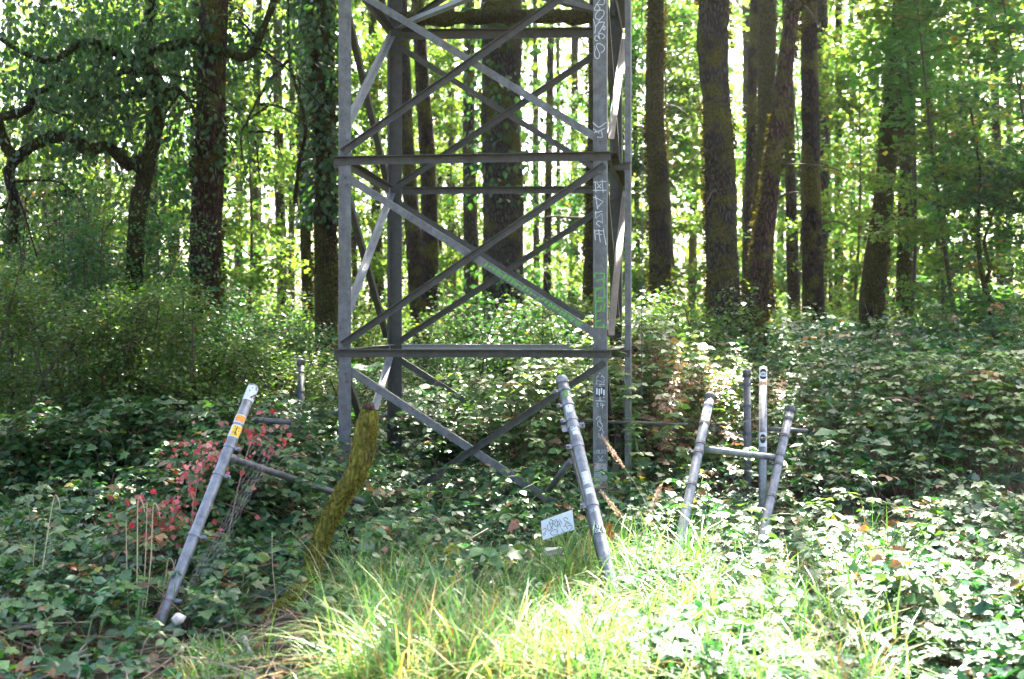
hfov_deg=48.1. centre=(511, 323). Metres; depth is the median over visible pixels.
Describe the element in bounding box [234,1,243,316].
broadleaf tree
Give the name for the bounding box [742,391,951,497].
bramble bush
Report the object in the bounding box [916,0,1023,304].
distant tree
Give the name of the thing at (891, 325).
understory shrub
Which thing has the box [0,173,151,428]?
fine leaved bush
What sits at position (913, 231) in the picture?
sapling
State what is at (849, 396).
bramble bush
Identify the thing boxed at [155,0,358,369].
sapling
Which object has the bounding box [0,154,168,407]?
fine leaved bush
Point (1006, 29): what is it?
sapling
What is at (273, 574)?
dry stalk
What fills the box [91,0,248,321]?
sapling
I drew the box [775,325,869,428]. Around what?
understory shrub
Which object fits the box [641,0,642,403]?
guy cable
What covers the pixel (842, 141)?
distant tree
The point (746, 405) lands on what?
fence post
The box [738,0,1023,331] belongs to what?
broadleaf tree
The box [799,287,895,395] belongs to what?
understory shrub
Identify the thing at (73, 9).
distant tree
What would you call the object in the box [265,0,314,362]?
broadleaf tree
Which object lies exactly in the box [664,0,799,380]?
broadleaf tree
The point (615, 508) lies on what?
plumed grass stem
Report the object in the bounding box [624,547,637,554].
fallen leaf
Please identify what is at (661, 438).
bramble bush
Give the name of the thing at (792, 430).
fence rail
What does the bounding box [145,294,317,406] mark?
fine leaved bush
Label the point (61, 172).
sapling
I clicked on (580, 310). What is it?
understory shrub
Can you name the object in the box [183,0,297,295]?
distant tree
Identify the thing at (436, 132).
thin tree
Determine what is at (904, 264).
broadleaf tree
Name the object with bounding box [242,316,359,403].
understory shrub
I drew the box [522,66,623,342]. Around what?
sapling
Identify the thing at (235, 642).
dead twigs
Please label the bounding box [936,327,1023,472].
understory shrub
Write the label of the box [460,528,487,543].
bramble cane
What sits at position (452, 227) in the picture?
broadleaf tree
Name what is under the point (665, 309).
understory shrub
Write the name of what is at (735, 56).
sky
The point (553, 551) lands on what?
pale stone
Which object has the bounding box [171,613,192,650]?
stump
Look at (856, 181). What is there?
sapling
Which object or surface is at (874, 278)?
broadleaf tree
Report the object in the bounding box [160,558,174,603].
dry stalk
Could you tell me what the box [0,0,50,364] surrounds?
broadleaf tree
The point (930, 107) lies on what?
broadleaf tree
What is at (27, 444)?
bramble bush
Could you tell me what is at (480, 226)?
sapling
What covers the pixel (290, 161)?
sapling
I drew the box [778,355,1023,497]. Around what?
bramble bush
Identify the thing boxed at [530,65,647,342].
sapling
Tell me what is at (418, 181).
sapling
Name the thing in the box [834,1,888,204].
distant tree
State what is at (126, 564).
dry stalk
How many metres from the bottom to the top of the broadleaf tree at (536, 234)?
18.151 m
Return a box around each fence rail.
[251,417,291,424]
[309,411,439,418]
[578,419,687,425]
[767,426,807,432]
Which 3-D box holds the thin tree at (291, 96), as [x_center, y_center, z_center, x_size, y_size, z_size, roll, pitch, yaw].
[-7.071,-6.825,38.606,8.357,17.151,8.756,0,0,0]
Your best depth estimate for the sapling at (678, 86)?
19.91 m
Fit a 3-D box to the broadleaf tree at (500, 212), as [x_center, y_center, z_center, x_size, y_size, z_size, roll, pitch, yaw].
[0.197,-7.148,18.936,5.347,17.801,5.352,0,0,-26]
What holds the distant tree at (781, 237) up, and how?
on the ground at (158, 673)
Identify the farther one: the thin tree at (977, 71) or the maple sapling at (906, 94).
the thin tree at (977, 71)
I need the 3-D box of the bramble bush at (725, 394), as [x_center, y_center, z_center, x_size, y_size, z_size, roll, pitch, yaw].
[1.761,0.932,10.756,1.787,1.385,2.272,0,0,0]
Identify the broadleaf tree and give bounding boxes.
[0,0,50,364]
[144,0,158,334]
[151,0,249,409]
[166,9,181,331]
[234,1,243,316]
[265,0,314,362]
[271,0,374,432]
[273,0,289,366]
[367,8,385,373]
[402,0,438,410]
[402,0,440,395]
[412,0,692,312]
[418,0,580,398]
[427,0,478,377]
[446,0,457,376]
[523,0,579,363]
[529,0,592,367]
[641,0,694,391]
[641,0,1023,368]
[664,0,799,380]
[691,0,852,286]
[730,0,848,458]
[731,0,784,299]
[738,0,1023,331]
[742,0,779,380]
[776,0,869,378]
[793,0,828,360]
[800,0,860,395]
[852,0,908,398]
[869,0,919,336]
[917,46,958,323]
[953,3,1023,300]
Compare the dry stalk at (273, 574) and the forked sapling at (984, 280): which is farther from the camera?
the forked sapling at (984, 280)
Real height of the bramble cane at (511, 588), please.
0.287 m
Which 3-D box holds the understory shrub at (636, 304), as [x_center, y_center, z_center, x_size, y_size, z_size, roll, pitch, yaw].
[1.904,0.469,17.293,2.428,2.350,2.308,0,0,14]
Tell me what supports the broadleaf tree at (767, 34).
on the ground at (158, 673)
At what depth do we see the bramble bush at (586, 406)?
9.55 m
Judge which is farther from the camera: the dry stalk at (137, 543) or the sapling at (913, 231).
the sapling at (913, 231)
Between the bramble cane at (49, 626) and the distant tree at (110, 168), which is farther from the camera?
the distant tree at (110, 168)
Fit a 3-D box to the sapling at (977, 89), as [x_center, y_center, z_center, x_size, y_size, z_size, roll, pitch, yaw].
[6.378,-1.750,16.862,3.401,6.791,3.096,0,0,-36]
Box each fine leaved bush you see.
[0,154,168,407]
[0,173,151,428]
[0,233,76,495]
[0,270,214,507]
[17,171,187,409]
[19,189,225,425]
[46,270,262,503]
[62,352,292,480]
[63,289,273,425]
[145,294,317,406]
[179,326,361,447]
[203,309,364,442]
[248,358,443,482]
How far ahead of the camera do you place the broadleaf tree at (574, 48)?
33.89 m
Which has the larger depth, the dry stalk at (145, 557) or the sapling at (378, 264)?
the sapling at (378, 264)
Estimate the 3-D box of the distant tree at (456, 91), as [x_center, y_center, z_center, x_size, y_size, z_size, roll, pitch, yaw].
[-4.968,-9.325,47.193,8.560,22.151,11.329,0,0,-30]
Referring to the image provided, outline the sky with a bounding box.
[0,0,1023,325]
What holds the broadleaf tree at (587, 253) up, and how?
on the ground at (158, 673)
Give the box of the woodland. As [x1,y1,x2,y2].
[0,0,1023,366]
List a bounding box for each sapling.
[0,0,179,381]
[9,20,186,381]
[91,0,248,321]
[99,0,289,365]
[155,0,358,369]
[224,0,380,345]
[298,25,449,400]
[356,0,463,332]
[377,0,536,318]
[385,24,483,366]
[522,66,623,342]
[526,0,705,343]
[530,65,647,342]
[577,20,751,360]
[632,0,794,319]
[735,0,871,353]
[776,0,933,410]
[827,0,959,319]
[827,0,1023,366]
[838,0,975,344]
[842,26,1023,334]
[844,0,1023,369]
[885,0,1023,389]
[889,58,1023,354]
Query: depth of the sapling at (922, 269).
21.97 m
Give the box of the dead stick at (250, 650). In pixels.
[242,635,274,678]
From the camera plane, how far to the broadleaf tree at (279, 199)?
26.91 m
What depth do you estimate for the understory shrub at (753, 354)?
12.19 m
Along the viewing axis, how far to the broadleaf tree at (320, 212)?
14.84 m
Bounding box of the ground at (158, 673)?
[0,327,1023,678]
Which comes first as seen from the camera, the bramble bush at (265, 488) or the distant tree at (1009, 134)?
the bramble bush at (265, 488)
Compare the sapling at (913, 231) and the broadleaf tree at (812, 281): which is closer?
the sapling at (913, 231)
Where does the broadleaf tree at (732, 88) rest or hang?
on the ground at (158, 673)
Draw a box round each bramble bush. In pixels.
[0,393,159,524]
[0,394,231,519]
[118,416,393,544]
[180,390,351,518]
[335,399,527,499]
[413,358,636,507]
[489,342,648,504]
[525,329,723,502]
[569,304,716,484]
[608,351,795,498]
[665,363,866,471]
[671,342,798,482]
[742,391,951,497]
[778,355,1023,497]
[794,387,971,485]
[856,342,1023,506]
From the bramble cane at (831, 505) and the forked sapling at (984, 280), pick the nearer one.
the bramble cane at (831, 505)
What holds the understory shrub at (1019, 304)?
on the ground at (158, 673)
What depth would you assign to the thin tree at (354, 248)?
29.94 m
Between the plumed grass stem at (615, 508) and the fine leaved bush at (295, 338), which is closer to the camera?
the plumed grass stem at (615, 508)
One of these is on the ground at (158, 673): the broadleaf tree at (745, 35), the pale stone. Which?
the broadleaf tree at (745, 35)
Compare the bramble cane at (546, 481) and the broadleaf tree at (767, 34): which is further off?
the broadleaf tree at (767, 34)
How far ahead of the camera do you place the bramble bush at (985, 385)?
10.15 m
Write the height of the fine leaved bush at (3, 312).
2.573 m
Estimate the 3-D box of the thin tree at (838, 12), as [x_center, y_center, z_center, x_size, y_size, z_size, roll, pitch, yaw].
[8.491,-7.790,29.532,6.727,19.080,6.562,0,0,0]
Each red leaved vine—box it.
[102,408,332,580]
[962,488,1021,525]
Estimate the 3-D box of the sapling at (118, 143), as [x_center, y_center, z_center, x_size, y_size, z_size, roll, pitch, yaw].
[-6.839,-1.746,18.973,3.064,6.794,3.455,0,0,-18]
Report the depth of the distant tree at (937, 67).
47.22 m
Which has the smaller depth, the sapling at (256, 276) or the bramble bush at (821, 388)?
the bramble bush at (821, 388)
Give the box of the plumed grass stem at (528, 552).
[515,544,573,597]
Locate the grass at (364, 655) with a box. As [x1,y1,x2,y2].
[0,491,1021,678]
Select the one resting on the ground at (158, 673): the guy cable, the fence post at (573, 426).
the fence post at (573, 426)
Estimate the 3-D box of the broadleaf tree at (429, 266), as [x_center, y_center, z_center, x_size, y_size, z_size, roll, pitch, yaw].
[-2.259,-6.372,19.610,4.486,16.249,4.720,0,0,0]
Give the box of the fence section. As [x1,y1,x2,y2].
[671,392,795,566]
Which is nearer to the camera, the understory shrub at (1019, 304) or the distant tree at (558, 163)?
the understory shrub at (1019, 304)
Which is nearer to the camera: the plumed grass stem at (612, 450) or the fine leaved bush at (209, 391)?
the plumed grass stem at (612, 450)
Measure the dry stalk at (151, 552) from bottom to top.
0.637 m
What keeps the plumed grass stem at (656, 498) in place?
on the bramble ground cover at (968, 586)
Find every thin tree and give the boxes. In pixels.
[40,0,50,358]
[87,0,141,357]
[182,5,385,326]
[228,0,297,322]
[351,0,443,374]
[351,129,358,345]
[475,0,679,308]
[539,2,556,343]
[688,0,781,311]
[777,0,884,353]
[920,0,952,316]
[953,0,1023,308]
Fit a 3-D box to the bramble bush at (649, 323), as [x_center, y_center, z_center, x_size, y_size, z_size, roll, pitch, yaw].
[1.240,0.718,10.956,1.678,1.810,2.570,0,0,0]
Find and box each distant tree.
[5,0,11,356]
[63,0,104,261]
[86,0,144,259]
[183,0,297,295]
[353,4,481,178]
[455,8,644,317]
[609,0,781,311]
[622,47,692,303]
[737,6,784,341]
[778,4,938,301]
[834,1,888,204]
[855,4,999,177]
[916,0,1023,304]
[940,3,1023,296]
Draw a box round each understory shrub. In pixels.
[160,279,307,370]
[223,280,354,371]
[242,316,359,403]
[275,291,420,404]
[372,322,505,438]
[404,285,543,417]
[420,283,577,449]
[483,281,609,384]
[515,314,682,380]
[591,280,702,342]
[608,296,763,451]
[623,272,792,373]
[678,325,800,469]
[763,297,830,397]
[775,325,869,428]
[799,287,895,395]
[824,298,1009,444]
[832,334,928,403]
[851,358,938,467]
[875,298,1018,396]
[915,336,984,475]
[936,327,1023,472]
[937,278,1023,464]
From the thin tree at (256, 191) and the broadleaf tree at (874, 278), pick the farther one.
the thin tree at (256, 191)
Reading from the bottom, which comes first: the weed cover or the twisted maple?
the weed cover
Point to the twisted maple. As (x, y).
(142, 61)
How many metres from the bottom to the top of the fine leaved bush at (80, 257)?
3.037 m
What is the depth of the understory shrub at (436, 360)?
14.97 m
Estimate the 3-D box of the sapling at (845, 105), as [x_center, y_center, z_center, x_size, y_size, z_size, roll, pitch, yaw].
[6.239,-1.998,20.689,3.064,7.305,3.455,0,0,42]
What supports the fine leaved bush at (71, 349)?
on the ground at (158, 673)
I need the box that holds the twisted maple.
[0,0,335,364]
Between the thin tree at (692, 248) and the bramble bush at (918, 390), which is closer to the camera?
the bramble bush at (918, 390)
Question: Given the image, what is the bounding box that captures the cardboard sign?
[541,510,573,539]
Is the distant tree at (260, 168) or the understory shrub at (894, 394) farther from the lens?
the distant tree at (260, 168)
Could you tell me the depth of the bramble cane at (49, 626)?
5.60 m
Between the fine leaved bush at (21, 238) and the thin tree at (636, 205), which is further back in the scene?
the thin tree at (636, 205)
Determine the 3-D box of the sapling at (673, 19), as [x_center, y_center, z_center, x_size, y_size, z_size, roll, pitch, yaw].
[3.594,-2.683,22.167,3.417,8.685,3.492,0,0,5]
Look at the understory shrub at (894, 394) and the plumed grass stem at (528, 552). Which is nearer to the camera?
the plumed grass stem at (528, 552)
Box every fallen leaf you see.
[139,657,152,672]
[507,519,519,532]
[604,522,615,539]
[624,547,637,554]
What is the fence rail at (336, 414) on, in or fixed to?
attached to the lattice tower
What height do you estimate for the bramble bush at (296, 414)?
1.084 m
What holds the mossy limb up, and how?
on the ground at (158, 673)
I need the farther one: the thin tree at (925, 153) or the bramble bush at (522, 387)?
the thin tree at (925, 153)
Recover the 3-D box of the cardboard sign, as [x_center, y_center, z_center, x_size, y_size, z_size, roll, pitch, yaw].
[0.271,1.199,6.834,0.199,0.179,0.039,0,0,0]
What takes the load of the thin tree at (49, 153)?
on the ground at (158, 673)
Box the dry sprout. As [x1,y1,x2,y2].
[180,646,183,676]
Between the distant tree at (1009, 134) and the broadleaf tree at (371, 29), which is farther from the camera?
the distant tree at (1009, 134)
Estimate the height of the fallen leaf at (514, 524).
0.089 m
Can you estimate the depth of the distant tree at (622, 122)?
52.80 m
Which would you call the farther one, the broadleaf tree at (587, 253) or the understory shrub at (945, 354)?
the broadleaf tree at (587, 253)
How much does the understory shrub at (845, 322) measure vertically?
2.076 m
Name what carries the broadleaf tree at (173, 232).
on the ground at (158, 673)
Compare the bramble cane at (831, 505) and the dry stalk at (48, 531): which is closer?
the dry stalk at (48, 531)
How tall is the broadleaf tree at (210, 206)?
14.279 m
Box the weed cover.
[0,375,1023,678]
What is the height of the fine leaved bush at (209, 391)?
1.372 m
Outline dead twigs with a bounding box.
[0,549,1015,678]
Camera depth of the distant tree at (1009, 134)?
44.87 m
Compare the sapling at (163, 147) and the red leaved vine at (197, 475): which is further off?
the sapling at (163, 147)
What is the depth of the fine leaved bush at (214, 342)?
10.93 m
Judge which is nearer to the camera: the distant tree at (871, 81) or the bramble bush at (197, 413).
the bramble bush at (197, 413)
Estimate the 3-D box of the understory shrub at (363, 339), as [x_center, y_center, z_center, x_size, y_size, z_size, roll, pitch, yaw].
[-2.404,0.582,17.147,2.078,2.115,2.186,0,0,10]
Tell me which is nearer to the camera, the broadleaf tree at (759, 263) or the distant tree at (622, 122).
the broadleaf tree at (759, 263)
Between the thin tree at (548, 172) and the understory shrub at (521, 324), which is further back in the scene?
the thin tree at (548, 172)
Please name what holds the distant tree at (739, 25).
on the ground at (158, 673)
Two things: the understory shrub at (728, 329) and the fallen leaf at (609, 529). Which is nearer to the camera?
the fallen leaf at (609, 529)
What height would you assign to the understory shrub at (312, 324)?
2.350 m
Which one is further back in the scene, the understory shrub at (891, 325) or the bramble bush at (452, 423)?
the understory shrub at (891, 325)
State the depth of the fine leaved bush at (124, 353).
10.12 m
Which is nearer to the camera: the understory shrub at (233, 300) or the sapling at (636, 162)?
the understory shrub at (233, 300)
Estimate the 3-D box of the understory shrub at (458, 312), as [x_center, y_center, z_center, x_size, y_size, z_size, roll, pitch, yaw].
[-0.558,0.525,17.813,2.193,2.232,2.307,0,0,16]
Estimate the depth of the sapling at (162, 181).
21.13 m
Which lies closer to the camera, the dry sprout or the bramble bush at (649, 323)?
the dry sprout
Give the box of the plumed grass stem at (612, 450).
[601,435,655,530]
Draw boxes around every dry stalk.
[41,495,59,571]
[126,530,128,613]
[135,497,144,615]
[142,514,146,614]
[144,503,159,614]
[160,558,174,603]
[272,555,275,595]
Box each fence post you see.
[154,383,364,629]
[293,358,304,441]
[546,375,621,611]
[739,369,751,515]
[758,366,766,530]
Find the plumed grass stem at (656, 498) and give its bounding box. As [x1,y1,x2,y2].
[629,483,662,594]
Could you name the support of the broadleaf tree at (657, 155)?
on the ground at (158, 673)
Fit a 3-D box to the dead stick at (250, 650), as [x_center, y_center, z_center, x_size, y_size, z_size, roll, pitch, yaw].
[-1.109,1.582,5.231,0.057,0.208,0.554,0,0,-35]
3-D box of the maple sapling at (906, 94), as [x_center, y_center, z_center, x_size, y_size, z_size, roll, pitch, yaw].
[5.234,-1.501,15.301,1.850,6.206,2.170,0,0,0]
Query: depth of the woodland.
46.72 m
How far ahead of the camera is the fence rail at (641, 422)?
9.09 m
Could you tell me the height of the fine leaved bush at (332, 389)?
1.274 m
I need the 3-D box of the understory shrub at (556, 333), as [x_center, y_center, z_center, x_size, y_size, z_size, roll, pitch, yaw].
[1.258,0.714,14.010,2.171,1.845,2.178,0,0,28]
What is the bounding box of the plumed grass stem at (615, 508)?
[599,489,651,555]
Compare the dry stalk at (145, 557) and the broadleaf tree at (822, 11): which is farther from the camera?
the broadleaf tree at (822, 11)
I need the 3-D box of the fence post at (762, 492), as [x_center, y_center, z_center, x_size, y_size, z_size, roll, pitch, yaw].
[1.890,1.081,8.653,0.060,1.510,0.564,0,0,13]
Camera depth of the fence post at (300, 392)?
10.45 m
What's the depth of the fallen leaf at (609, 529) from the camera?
7.19 m
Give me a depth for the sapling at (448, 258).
26.78 m
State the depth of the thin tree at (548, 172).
28.92 m
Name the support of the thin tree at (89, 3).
on the ground at (158, 673)
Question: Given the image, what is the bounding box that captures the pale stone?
[544,547,562,557]
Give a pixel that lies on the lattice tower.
(611, 215)
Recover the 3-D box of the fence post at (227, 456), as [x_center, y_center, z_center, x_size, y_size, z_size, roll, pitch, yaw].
[-1.510,1.103,6.696,0.188,1.502,2.091,0,0,26]
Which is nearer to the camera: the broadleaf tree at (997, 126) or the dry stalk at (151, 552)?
the dry stalk at (151, 552)
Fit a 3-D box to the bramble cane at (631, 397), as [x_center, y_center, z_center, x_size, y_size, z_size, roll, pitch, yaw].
[0.882,0.792,8.824,0.320,1.295,0.828,0,0,-21]
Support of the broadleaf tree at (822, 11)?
on the ground at (158, 673)
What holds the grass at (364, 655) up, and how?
on the ground at (158, 673)
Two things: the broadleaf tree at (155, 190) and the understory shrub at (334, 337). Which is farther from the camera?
the broadleaf tree at (155, 190)
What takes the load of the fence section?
on the ground at (158, 673)
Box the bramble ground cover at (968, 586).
[0,294,1023,678]
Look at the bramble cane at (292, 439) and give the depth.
7.77 m
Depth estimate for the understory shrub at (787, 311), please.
16.73 m
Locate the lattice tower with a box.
[332,0,631,533]
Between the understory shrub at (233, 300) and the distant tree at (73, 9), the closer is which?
the understory shrub at (233, 300)
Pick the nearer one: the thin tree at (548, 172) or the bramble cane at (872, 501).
the bramble cane at (872, 501)
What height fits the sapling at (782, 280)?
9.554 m
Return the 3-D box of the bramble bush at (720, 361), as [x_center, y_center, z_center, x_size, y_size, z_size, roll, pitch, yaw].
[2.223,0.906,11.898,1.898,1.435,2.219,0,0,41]
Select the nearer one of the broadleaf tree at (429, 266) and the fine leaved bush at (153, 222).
the fine leaved bush at (153, 222)
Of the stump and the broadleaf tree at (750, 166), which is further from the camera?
the broadleaf tree at (750, 166)
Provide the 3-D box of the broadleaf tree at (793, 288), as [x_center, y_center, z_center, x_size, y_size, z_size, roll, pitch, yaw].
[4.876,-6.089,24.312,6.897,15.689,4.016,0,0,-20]
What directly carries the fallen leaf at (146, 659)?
on the ground at (158, 673)
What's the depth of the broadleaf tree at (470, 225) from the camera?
23.89 m
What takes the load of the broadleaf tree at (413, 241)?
on the ground at (158, 673)
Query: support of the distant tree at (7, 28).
on the ground at (158, 673)
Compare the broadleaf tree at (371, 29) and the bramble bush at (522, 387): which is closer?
the bramble bush at (522, 387)
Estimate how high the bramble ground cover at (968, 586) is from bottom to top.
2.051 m
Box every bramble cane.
[2,622,94,628]
[284,435,340,507]
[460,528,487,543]
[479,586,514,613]
[509,476,560,522]
[591,344,653,519]
[781,488,858,522]
[851,496,937,530]
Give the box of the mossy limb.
[250,402,378,626]

